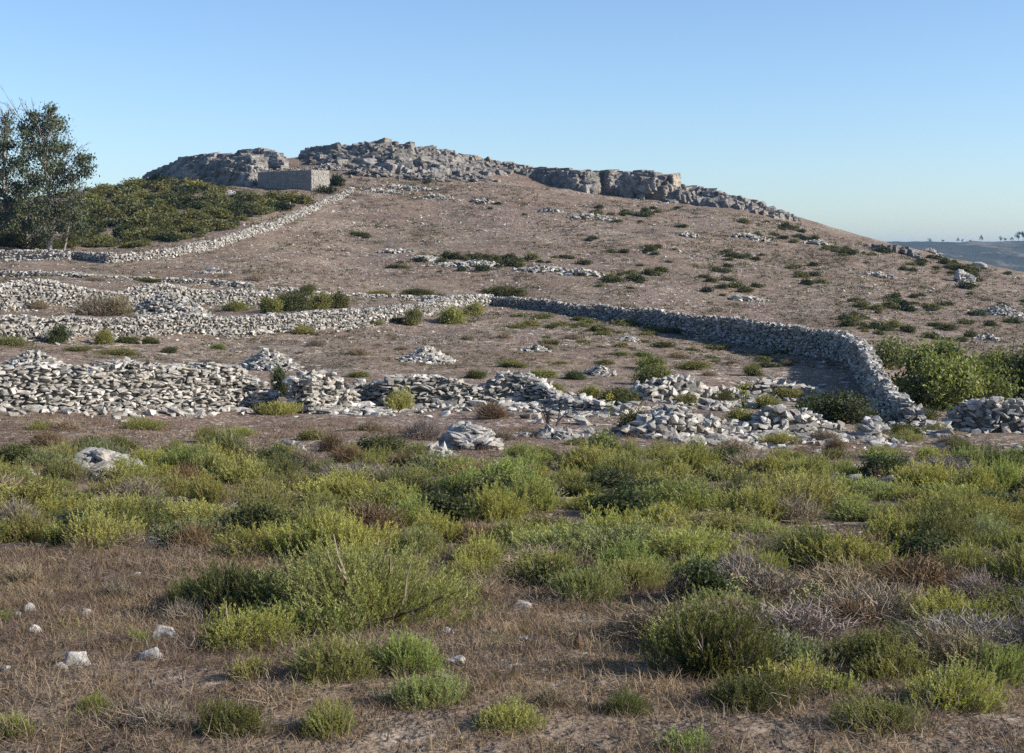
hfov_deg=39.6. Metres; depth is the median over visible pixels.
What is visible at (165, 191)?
slope bush
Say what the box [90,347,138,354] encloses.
leafy shrub
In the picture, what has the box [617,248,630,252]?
hill bush
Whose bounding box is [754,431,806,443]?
heath bush
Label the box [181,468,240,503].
heath bush
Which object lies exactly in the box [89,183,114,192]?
slope bush
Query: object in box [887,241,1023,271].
hill
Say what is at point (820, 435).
dry bush
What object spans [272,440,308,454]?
dry bush
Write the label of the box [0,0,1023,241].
sky
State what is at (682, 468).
heath bush
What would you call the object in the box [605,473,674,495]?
heath bush
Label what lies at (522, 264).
hill bush
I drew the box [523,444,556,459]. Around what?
heath bush
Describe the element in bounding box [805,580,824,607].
flowering herb
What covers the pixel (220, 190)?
slope bush
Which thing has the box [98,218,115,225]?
slope bush
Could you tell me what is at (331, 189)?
hill bush
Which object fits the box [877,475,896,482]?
boulder
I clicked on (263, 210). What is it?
slope bush
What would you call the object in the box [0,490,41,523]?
dry bush
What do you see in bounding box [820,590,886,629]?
dry bush
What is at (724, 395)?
leafy shrub
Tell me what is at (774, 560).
heath bush
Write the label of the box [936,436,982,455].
heath bush
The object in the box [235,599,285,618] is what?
young shrub
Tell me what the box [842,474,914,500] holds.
heath bush
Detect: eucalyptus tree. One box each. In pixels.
[0,86,99,250]
[0,106,34,237]
[3,158,46,242]
[47,179,92,250]
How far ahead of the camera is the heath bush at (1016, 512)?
17.95 m
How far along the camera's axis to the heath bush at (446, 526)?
16.12 m
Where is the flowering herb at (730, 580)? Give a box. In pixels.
[726,574,746,599]
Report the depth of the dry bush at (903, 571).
12.37 m
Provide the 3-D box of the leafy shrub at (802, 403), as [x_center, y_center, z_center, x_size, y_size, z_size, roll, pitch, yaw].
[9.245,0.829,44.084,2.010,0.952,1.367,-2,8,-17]
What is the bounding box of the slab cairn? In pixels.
[855,415,889,437]
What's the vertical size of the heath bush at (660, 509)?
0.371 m
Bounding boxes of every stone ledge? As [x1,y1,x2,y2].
[193,267,231,273]
[314,162,349,171]
[342,167,399,180]
[362,187,412,194]
[375,184,446,192]
[376,248,416,253]
[396,171,464,183]
[405,255,443,262]
[413,193,461,200]
[421,259,509,268]
[445,172,500,182]
[458,198,494,203]
[512,264,567,272]
[535,207,565,212]
[556,268,604,276]
[566,213,623,220]
[675,231,705,238]
[722,294,764,301]
[726,232,773,241]
[803,239,831,245]
[857,271,906,279]
[922,247,951,258]
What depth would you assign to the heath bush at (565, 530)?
14.79 m
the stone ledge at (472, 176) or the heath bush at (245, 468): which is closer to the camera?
the heath bush at (245, 468)
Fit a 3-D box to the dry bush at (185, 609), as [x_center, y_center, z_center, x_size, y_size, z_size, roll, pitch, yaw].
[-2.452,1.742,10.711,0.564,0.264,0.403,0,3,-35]
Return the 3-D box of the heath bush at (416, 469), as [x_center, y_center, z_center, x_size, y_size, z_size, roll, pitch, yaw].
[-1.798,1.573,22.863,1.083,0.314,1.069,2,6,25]
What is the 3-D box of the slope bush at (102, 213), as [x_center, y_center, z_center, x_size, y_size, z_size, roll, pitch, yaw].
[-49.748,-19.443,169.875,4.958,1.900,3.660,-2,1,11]
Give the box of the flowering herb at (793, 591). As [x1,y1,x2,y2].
[789,585,809,611]
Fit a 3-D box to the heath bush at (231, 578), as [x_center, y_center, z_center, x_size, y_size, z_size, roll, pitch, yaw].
[-2.125,1.634,11.124,1.140,0.555,1.092,1,5,10]
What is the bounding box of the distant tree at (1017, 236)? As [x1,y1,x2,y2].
[1014,231,1021,240]
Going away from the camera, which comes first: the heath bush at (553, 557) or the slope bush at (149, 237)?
the heath bush at (553, 557)
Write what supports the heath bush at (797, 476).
on the ground at (378, 367)
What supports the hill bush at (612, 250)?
on the ground at (378, 367)
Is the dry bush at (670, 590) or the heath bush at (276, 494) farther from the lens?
the heath bush at (276, 494)
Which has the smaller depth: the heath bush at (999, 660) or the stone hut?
the heath bush at (999, 660)
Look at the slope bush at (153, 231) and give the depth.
149.44 m
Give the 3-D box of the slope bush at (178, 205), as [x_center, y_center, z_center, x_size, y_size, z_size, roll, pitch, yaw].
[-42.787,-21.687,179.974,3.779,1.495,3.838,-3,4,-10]
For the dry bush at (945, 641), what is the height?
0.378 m
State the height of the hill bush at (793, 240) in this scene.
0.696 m
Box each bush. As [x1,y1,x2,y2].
[0,443,70,467]
[0,453,6,466]
[0,460,40,476]
[0,465,35,490]
[0,476,79,505]
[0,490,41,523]
[0,492,10,512]
[0,503,64,542]
[0,519,27,542]
[0,709,40,739]
[1,463,39,486]
[1,557,52,586]
[5,507,123,529]
[22,425,68,447]
[25,418,50,430]
[28,296,51,308]
[28,475,79,491]
[30,491,91,516]
[35,445,53,454]
[36,519,86,546]
[39,438,84,458]
[39,451,92,481]
[43,487,100,504]
[48,416,82,431]
[50,522,163,551]
[58,292,120,315]
[61,503,148,551]
[62,436,143,457]
[65,486,161,521]
[74,687,111,713]
[78,236,91,242]
[79,189,106,203]
[79,276,106,280]
[80,205,112,218]
[81,241,103,247]
[82,213,101,219]
[82,225,106,232]
[83,217,107,227]
[84,469,157,495]
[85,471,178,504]
[86,198,114,208]
[87,199,108,207]
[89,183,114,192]
[89,235,99,240]
[92,235,110,242]
[92,453,159,481]
[94,188,125,198]
[97,233,114,238]
[97,506,177,537]
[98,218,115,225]
[98,573,139,597]
[100,205,123,213]
[100,289,141,315]
[103,431,142,450]
[108,184,137,192]
[108,210,128,218]
[109,191,143,203]
[109,223,140,235]
[111,239,126,244]
[112,217,141,225]
[114,192,142,206]
[114,217,134,226]
[116,201,153,213]
[116,241,136,247]
[116,416,171,430]
[117,177,140,185]
[117,692,201,733]
[118,188,142,194]
[118,229,134,238]
[119,201,158,216]
[121,235,144,242]
[123,177,148,186]
[123,184,150,192]
[123,214,150,223]
[128,224,146,228]
[129,240,150,246]
[130,444,169,466]
[132,216,158,226]
[133,214,165,225]
[133,226,168,236]
[133,488,180,522]
[134,190,152,199]
[134,210,149,216]
[134,227,169,237]
[138,184,151,188]
[139,199,165,205]
[143,192,164,199]
[143,233,158,239]
[143,469,195,497]
[145,179,157,184]
[146,172,161,182]
[147,231,181,241]
[148,220,174,228]
[148,438,222,469]
[149,181,170,191]
[149,512,217,546]
[151,193,170,199]
[151,210,181,216]
[152,197,165,204]
[152,203,168,209]
[152,203,183,214]
[152,591,212,625]
[153,461,184,477]
[154,437,192,459]
[155,217,177,223]
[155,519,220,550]
[156,174,178,180]
[158,177,177,185]
[159,189,176,194]
[159,199,186,208]
[159,212,179,218]
[159,222,177,229]
[159,492,242,525]
[160,441,184,452]
[162,574,218,605]
[163,191,178,201]
[164,191,198,199]
[164,195,196,203]
[165,225,180,233]
[165,459,204,484]
[166,556,297,621]
[169,176,195,186]
[170,215,194,226]
[171,187,203,192]
[172,194,202,204]
[174,231,192,239]
[177,210,213,220]
[178,225,191,232]
[179,208,214,220]
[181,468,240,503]
[182,232,196,237]
[183,505,255,543]
[183,687,281,739]
[184,179,216,187]
[184,443,232,478]
[186,220,218,232]
[187,183,201,188]
[188,200,214,208]
[189,200,203,208]
[190,598,299,655]
[192,449,275,483]
[193,424,226,443]
[194,189,222,201]
[194,218,235,223]
[194,219,232,228]
[195,229,207,234]
[195,437,246,464]
[197,185,208,190]
[199,205,211,211]
[200,424,259,461]
[201,187,227,195]
[202,520,293,559]
[205,194,232,204]
[208,207,234,218]
[209,184,234,190]
[209,202,235,211]
[209,218,237,228]
[214,213,230,218]
[214,501,333,543]
[217,226,231,230]
[218,423,258,436]
[222,475,286,497]
[225,478,302,510]
[227,201,253,213]
[227,217,242,225]
[227,436,271,460]
[227,488,291,517]
[230,191,247,197]
[231,197,253,207]
[231,210,244,216]
[235,193,260,202]
[237,214,250,220]
[237,526,506,636]
[245,271,266,281]
[245,563,330,599]
[246,192,264,199]
[249,401,277,414]
[250,205,273,214]
[251,442,293,468]
[255,196,279,203]
[256,593,369,644]
[260,189,284,199]
[260,399,306,415]
[261,439,305,461]
[262,451,305,479]
[263,468,322,490]
[265,200,298,209]
[265,506,359,560]
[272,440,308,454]
[280,191,316,203]
[280,475,363,501]
[281,631,385,685]
[282,499,353,537]
[285,504,345,519]
[286,445,323,466]
[289,485,347,512]
[297,693,357,740]
[303,339,326,345]
[306,454,336,474]
[307,463,379,485]
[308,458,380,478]
[308,506,402,562]
[311,428,345,452]
[311,473,407,501]
[315,184,338,192]
[320,496,382,514]
[324,438,366,463]
[329,172,345,186]
[334,492,412,533]
[340,442,372,461]
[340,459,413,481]
[344,346,372,355]
[345,453,398,470]
[347,474,428,508]
[351,419,389,430]
[359,231,370,235]
[363,445,399,464]
[366,466,443,492]
[367,625,449,677]
[370,662,479,711]
[373,522,450,556]
[380,449,418,470]
[382,264,402,268]
[382,384,414,410]
[383,490,439,526]
[389,440,438,459]
[389,464,434,480]
[391,412,445,440]
[391,454,422,467]
[391,483,487,524]
[392,520,453,560]
[395,345,409,349]
[398,448,472,476]
[401,492,441,510]
[411,568,483,606]
[412,507,479,543]
[413,256,427,262]
[424,455,492,474]
[424,463,485,495]
[434,551,509,583]
[436,257,449,262]
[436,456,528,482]
[438,250,454,258]
[441,534,526,565]
[444,487,480,500]
[446,251,462,259]
[451,523,507,570]
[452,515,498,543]
[454,454,478,462]
[456,265,467,271]
[458,569,505,598]
[459,478,538,521]
[460,334,475,339]
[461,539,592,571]
[463,453,554,486]
[469,692,551,735]
[470,263,491,270]
[472,397,513,419]
[474,471,568,513]
[475,455,524,466]
[482,253,496,258]
[482,514,546,547]
[488,255,503,260]
[490,445,559,468]
[494,332,510,337]
[494,428,522,440]
[494,540,585,585]
[495,261,510,265]
[496,440,535,456]
[497,520,612,561]
[502,252,518,259]
[503,257,518,265]
[509,313,527,316]
[512,261,525,266]
[512,322,526,327]
[517,319,542,326]
[517,510,574,527]
[520,552,604,592]
[522,459,555,479]
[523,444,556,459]
[524,252,540,258]
[526,517,582,539]
[527,511,673,566]
[529,312,556,318]
[529,681,577,709]
[538,339,561,344]
[538,343,555,349]
[541,561,629,604]
[542,500,653,534]
[543,324,555,327]
[543,462,594,485]
[548,320,568,325]
[548,438,628,471]
[553,477,609,496]
[557,446,577,460]
[557,486,613,510]
[559,253,572,258]
[559,333,580,339]
[560,452,601,471]
[569,316,582,319]
[571,321,592,326]
[572,485,685,518]
[574,466,638,488]
[575,258,593,264]
[576,340,592,342]
[579,319,594,323]
[585,326,615,332]
[586,449,658,476]
[587,235,599,238]
[587,533,681,582]
[589,323,609,331]
[589,552,670,590]
[590,588,753,642]
[593,282,605,286]
[593,330,611,334]
[593,359,614,364]
[595,504,673,548]
[600,275,623,282]
[600,681,655,718]
[601,272,616,278]
[603,248,616,252]
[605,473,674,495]
[607,317,640,324]
[610,218,623,221]
[611,341,631,347]
[611,451,649,465]
[613,351,630,355]
[616,321,633,325]
[616,436,647,459]
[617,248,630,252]
[618,268,638,273]
[619,208,633,212]
[620,467,695,485]
[622,479,698,510]
[624,273,637,278]
[624,587,789,682]
[628,497,700,525]
[628,518,759,565]
[629,273,647,281]
[630,350,656,357]
[632,459,666,475]
[635,323,660,328]
[635,331,653,334]
[636,211,651,216]
[637,624,671,653]
[639,593,788,660]
[640,206,652,211]
[640,267,655,275]
[640,471,738,512]
[641,244,658,251]
[641,328,656,331]
[642,438,682,451]
[642,443,682,459]
[646,270,663,275]
[647,340,676,347]
[647,446,682,467]
[651,265,668,271]
[652,325,673,332]
[652,724,715,752]
[654,243,662,248]
[657,459,694,475]
[657,507,788,539]
[659,569,704,604]
[663,552,740,604]
[665,351,690,358]
[668,326,682,333]
[670,435,723,474]
[670,442,728,458]
[670,546,729,572]
[670,583,786,619]
[672,223,688,227]
[672,548,829,607]
[689,461,756,481]
[695,666,821,714]
[698,273,710,277]
[699,285,714,292]
[699,370,718,375]
[701,471,764,496]
[701,527,789,551]
[703,344,731,349]
[704,355,721,358]
[705,277,716,281]
[705,539,775,575]
[706,481,792,527]
[707,266,722,271]
[707,444,751,463]
[707,590,763,618]
[712,436,754,452]
[714,283,730,289]
[714,590,883,645]
[718,248,733,252]
[719,268,733,272]
[719,276,737,281]
[721,262,735,267]
[721,545,799,579]
[722,252,742,257]
[722,448,765,470]
[725,515,807,540]
[726,281,745,286]
[728,469,805,501]
[731,643,790,674]
[734,254,748,258]
[735,285,755,291]
[736,453,798,474]
[738,218,753,223]
[744,464,862,513]
[746,282,765,287]
[748,466,787,484]
[749,256,764,260]
[749,355,777,361]
[750,512,845,571]
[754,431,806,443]
[756,623,842,672]
[757,361,782,367]
[758,446,810,459]
[758,470,835,484]
[758,486,832,524]
[769,349,790,353]
[774,466,849,498]
[777,226,789,229]
[778,221,794,227]
[779,235,789,238]
[779,529,915,575]
[781,451,844,480]
[782,358,795,365]
[784,551,899,601]
[785,521,829,542]
[786,263,803,268]
[786,450,830,463]
[788,238,799,242]
[792,233,805,237]
[796,235,810,239]
[796,272,811,277]
[796,278,817,284]
[801,573,944,630]
[802,428,846,439]
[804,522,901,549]
[806,260,820,265]
[806,666,864,697]
[807,234,820,239]
[807,270,821,275]
[807,545,888,572]
[808,617,945,672]
[813,495,894,521]
[816,277,828,283]
[816,445,854,459]
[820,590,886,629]
[820,689,931,736]
[823,434,849,450]
[825,456,861,475]
[825,472,871,491]
[825,490,871,506]
[829,244,840,248]
[834,313,851,319]
[838,318,860,326]
[841,248,858,254]
[841,314,865,320]
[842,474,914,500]
[845,297,866,301]
[846,632,941,683]
[848,542,1001,596]
[849,610,1023,686]
[850,300,871,307]
[850,310,858,315]
[850,447,916,478]
[852,443,913,458]
[857,503,942,547]
[859,252,874,255]
[862,303,886,309]
[863,496,929,524]
[865,448,894,458]
[866,504,999,544]
[869,320,895,329]
[869,520,961,565]
[872,330,886,335]
[873,324,882,329]
[874,245,894,252]
[874,569,933,619]
[878,601,1023,645]
[879,299,900,308]
[879,453,962,488]
[880,325,894,330]
[881,650,1022,713]
[883,297,903,301]
[883,319,904,327]
[884,291,904,298]
[886,428,928,441]
[889,485,928,502]
[894,299,915,306]
[895,265,907,270]
[895,305,917,311]
[895,323,912,330]
[897,491,961,513]
[897,496,996,545]
[898,583,1023,631]
[900,324,916,332]
[905,261,916,265]
[905,266,918,270]
[907,293,919,297]
[910,445,941,458]
[910,476,984,501]
[912,540,1020,578]
[914,260,928,265]
[915,257,928,261]
[915,481,1004,528]
[916,450,963,465]
[916,451,984,476]
[921,303,943,308]
[921,330,940,337]
[926,321,942,326]
[927,333,939,339]
[930,486,1022,513]
[931,432,975,445]
[933,254,948,258]
[934,533,1006,578]
[935,300,955,305]
[936,322,960,330]
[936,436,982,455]
[937,256,951,264]
[937,525,1012,554]
[940,459,1010,493]
[942,558,1011,602]
[944,269,955,273]
[947,263,969,270]
[947,441,998,469]
[954,438,1023,469]
[954,630,1023,687]
[955,279,979,289]
[955,338,968,341]
[956,318,976,324]
[961,509,1021,544]
[963,265,984,272]
[963,329,982,336]
[964,485,1023,507]
[965,308,987,315]
[967,581,1023,626]
[969,272,982,276]
[972,497,1023,528]
[972,528,1023,586]
[974,454,1023,491]
[982,448,1023,466]
[983,320,1000,325]
[986,597,1023,658]
[987,463,1023,479]
[988,626,1018,645]
[995,520,1023,556]
[997,547,1023,592]
[999,447,1022,454]
[1000,316,1023,323]
[1000,502,1023,526]
[1005,443,1023,459]
[1006,486,1023,507]
[1013,477,1023,488]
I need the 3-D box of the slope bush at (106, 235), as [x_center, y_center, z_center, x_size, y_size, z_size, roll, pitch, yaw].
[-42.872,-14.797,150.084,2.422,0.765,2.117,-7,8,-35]
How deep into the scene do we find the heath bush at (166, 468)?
23.80 m
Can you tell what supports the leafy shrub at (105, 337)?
on the ground at (378, 367)
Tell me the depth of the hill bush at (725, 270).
145.71 m
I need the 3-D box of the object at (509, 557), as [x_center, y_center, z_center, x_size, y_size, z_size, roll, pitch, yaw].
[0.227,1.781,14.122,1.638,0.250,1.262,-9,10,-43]
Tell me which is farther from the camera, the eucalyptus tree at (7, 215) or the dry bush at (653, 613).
the eucalyptus tree at (7, 215)
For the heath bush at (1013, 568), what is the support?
on the ground at (378, 367)
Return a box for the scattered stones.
[0,181,1023,515]
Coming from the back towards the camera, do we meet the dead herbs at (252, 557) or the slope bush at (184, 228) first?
the slope bush at (184, 228)
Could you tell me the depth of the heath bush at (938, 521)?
15.59 m
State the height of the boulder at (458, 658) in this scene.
0.077 m
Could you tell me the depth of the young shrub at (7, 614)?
10.92 m
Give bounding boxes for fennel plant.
[602,391,613,416]
[736,381,751,408]
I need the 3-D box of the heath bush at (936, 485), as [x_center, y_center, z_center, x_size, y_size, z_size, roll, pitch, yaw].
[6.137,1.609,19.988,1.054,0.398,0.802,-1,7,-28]
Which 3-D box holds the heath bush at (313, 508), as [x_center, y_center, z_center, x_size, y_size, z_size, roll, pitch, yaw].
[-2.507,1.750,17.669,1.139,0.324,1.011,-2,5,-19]
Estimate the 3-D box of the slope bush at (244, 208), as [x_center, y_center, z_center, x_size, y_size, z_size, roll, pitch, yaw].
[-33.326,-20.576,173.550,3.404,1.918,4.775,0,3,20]
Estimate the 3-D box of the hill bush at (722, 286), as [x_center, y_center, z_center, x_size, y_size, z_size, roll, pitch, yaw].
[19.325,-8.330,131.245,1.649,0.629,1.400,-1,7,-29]
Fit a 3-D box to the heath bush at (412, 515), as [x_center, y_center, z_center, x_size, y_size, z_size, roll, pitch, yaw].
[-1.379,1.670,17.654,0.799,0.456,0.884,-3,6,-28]
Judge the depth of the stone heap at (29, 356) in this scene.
46.85 m
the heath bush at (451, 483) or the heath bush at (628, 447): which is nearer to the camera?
the heath bush at (451, 483)
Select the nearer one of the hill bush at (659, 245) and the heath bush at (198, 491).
the heath bush at (198, 491)
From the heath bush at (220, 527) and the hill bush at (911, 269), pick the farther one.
the hill bush at (911, 269)
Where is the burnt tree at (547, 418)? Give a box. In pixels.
[540,399,570,428]
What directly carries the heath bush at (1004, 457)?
on the ground at (378, 367)
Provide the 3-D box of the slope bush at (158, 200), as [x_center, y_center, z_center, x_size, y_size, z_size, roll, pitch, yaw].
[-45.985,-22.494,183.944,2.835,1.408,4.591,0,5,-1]
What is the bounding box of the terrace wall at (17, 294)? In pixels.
[0,278,276,311]
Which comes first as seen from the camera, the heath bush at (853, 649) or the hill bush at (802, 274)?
the heath bush at (853, 649)
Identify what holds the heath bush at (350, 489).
on the ground at (378, 367)
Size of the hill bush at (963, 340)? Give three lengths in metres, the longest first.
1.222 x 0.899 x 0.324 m
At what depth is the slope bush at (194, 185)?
209.73 m
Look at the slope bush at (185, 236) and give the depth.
148.53 m
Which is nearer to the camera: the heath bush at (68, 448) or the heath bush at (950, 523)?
the heath bush at (950, 523)
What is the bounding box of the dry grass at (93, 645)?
[0,542,1023,752]
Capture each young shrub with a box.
[0,608,12,619]
[125,625,150,642]
[224,654,274,680]
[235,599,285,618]
[746,650,829,695]
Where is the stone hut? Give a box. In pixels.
[258,167,329,190]
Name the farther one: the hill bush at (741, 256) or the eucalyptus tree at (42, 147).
the hill bush at (741, 256)
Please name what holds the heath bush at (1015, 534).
on the ground at (378, 367)
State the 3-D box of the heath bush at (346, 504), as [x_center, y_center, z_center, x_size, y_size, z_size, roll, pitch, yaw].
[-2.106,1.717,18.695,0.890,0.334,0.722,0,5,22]
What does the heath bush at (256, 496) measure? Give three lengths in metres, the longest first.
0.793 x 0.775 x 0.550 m
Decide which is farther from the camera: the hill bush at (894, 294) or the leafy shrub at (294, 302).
the hill bush at (894, 294)
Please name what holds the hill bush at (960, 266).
on the ground at (378, 367)
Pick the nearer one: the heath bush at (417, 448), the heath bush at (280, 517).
the heath bush at (280, 517)
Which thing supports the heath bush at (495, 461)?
on the ground at (378, 367)
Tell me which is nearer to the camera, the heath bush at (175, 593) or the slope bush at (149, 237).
the heath bush at (175, 593)
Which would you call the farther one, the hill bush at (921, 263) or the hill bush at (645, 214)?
the hill bush at (645, 214)
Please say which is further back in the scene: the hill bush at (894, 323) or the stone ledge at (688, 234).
the stone ledge at (688, 234)
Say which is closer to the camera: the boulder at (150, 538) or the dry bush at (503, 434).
the boulder at (150, 538)
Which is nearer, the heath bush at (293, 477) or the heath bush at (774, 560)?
the heath bush at (774, 560)
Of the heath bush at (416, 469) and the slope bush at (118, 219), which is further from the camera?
the slope bush at (118, 219)
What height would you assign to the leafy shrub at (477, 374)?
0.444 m
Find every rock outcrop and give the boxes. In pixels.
[141,151,268,185]
[234,147,288,169]
[298,137,514,176]
[500,162,601,193]
[574,169,681,200]
[661,184,733,207]
[723,192,801,221]
[871,243,921,257]
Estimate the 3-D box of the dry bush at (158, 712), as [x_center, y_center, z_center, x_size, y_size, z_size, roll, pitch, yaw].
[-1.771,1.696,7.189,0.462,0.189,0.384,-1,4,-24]
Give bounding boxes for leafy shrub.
[0,230,10,244]
[0,334,31,345]
[0,437,39,466]
[1,228,31,247]
[24,236,46,249]
[44,322,71,343]
[53,238,63,248]
[55,234,84,246]
[62,346,97,351]
[70,431,104,448]
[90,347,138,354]
[91,326,116,343]
[114,334,141,343]
[133,277,163,282]
[140,336,162,343]
[160,346,178,352]
[208,343,226,348]
[216,494,303,539]
[220,300,252,310]
[254,294,285,312]
[267,364,294,397]
[274,288,313,311]
[289,322,317,334]
[293,427,328,440]
[295,283,317,295]
[306,289,336,309]
[329,289,353,307]
[346,371,371,377]
[348,430,411,454]
[362,290,391,294]
[369,318,387,323]
[390,316,404,323]
[396,288,437,294]
[401,303,424,324]
[433,301,470,323]
[456,470,521,500]
[462,301,486,314]
[463,369,487,378]
[470,284,537,296]
[494,359,530,367]
[530,368,561,377]
[531,445,561,458]
[552,381,568,392]
[559,369,586,379]
[560,437,585,445]
[573,382,600,396]
[576,425,622,456]
[589,385,645,405]
[613,406,649,430]
[615,397,628,405]
[626,362,674,383]
[633,354,675,368]
[673,392,699,406]
[674,359,716,369]
[709,388,737,402]
[722,402,754,421]
[740,360,765,375]
[752,393,784,407]
[769,387,806,398]
[787,388,826,412]
[803,386,891,423]
[868,332,912,369]
[887,334,1023,411]
[890,420,926,434]
[921,404,941,420]
[921,421,958,434]
[963,340,1023,399]
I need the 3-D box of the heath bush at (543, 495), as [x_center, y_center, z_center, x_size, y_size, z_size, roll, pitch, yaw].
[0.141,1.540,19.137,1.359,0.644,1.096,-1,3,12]
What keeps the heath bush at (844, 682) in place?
on the ground at (378, 367)
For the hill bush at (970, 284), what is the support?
on the ground at (378, 367)
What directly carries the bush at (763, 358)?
on the ground at (378, 367)
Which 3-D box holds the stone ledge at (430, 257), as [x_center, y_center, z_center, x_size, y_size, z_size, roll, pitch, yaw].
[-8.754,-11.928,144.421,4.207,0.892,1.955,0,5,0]
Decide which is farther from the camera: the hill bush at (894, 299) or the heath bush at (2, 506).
the hill bush at (894, 299)
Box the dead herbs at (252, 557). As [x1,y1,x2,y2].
[0,407,1023,567]
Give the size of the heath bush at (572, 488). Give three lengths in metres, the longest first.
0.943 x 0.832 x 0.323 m
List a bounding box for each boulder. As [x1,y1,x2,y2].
[0,665,10,671]
[24,603,36,611]
[28,624,41,632]
[56,662,67,669]
[64,651,90,665]
[136,647,162,660]
[142,536,157,544]
[150,625,175,638]
[225,190,235,195]
[447,655,464,665]
[515,600,531,608]
[845,474,860,481]
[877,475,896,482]
[972,262,987,267]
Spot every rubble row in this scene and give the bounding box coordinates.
[430,391,696,423]
[888,420,964,437]
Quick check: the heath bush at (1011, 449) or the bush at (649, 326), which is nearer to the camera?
the heath bush at (1011, 449)
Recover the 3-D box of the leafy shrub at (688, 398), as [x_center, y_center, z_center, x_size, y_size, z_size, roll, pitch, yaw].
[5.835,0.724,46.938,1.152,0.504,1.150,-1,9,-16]
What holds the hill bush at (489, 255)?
on the ground at (378, 367)
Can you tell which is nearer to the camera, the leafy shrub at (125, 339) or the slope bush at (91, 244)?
the leafy shrub at (125, 339)
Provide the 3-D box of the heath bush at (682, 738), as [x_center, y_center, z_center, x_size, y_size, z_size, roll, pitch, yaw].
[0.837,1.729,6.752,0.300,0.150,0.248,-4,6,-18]
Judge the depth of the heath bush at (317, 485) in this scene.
20.64 m
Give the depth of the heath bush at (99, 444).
25.25 m
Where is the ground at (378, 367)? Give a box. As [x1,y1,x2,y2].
[0,157,1023,752]
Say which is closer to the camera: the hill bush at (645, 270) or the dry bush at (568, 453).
the dry bush at (568, 453)
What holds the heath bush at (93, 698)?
on the ground at (378, 367)
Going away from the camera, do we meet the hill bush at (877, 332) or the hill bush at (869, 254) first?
the hill bush at (877, 332)
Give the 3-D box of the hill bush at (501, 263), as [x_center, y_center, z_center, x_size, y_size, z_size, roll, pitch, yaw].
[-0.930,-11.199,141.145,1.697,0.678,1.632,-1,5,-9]
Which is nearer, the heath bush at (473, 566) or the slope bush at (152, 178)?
the heath bush at (473, 566)
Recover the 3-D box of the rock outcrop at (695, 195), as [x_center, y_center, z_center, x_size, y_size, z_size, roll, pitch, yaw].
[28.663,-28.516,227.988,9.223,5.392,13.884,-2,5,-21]
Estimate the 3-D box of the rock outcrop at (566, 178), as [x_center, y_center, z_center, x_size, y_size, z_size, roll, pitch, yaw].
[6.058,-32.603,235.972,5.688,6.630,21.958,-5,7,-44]
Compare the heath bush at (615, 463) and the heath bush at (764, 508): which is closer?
the heath bush at (764, 508)
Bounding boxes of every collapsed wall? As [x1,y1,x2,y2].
[573,404,865,453]
[599,373,793,412]
[734,376,827,402]
[747,404,944,447]
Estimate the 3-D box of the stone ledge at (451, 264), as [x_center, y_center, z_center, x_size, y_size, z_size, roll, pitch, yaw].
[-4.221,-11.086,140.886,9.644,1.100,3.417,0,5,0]
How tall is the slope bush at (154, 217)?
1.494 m
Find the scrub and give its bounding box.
[0,178,1023,369]
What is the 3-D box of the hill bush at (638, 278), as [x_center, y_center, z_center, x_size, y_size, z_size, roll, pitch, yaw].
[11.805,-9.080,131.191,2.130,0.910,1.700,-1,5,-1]
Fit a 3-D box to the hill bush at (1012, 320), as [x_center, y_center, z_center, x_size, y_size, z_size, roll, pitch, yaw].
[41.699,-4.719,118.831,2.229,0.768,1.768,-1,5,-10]
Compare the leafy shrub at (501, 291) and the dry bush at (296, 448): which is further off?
the leafy shrub at (501, 291)
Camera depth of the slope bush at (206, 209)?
172.80 m
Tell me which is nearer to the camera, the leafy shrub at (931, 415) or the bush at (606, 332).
the leafy shrub at (931, 415)
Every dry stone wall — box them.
[0,248,71,262]
[0,269,254,288]
[0,296,499,344]
[0,357,297,421]
[57,251,114,262]
[266,286,444,301]
[271,370,462,416]
[345,370,563,412]
[448,294,493,306]
[941,396,1023,437]
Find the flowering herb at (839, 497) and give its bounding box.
[829,491,845,518]
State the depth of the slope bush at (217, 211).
167.00 m
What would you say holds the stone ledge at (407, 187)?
on the ground at (378, 367)
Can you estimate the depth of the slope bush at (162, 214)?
167.13 m
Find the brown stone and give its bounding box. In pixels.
[573,634,584,649]
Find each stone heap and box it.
[1,349,71,369]
[61,447,147,478]
[128,291,214,315]
[238,348,303,371]
[277,439,306,451]
[394,344,457,364]
[409,441,457,456]
[436,421,503,450]
[514,423,590,439]
[521,344,554,351]
[583,364,616,376]
[615,335,639,341]
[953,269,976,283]
[967,303,1023,317]
[972,332,1001,340]
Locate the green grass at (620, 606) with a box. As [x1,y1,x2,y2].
[0,446,1020,752]
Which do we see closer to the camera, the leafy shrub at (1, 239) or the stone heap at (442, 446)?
the stone heap at (442, 446)
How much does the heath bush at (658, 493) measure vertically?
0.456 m
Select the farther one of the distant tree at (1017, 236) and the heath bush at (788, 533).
the distant tree at (1017, 236)
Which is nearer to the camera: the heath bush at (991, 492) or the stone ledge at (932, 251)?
the heath bush at (991, 492)
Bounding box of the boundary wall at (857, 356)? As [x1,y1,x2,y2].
[490,296,926,423]
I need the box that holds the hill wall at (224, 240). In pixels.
[114,187,353,261]
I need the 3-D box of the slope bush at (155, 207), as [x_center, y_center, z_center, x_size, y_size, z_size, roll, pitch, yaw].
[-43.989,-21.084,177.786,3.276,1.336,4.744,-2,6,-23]
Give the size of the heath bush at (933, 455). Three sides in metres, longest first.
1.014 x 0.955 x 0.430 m

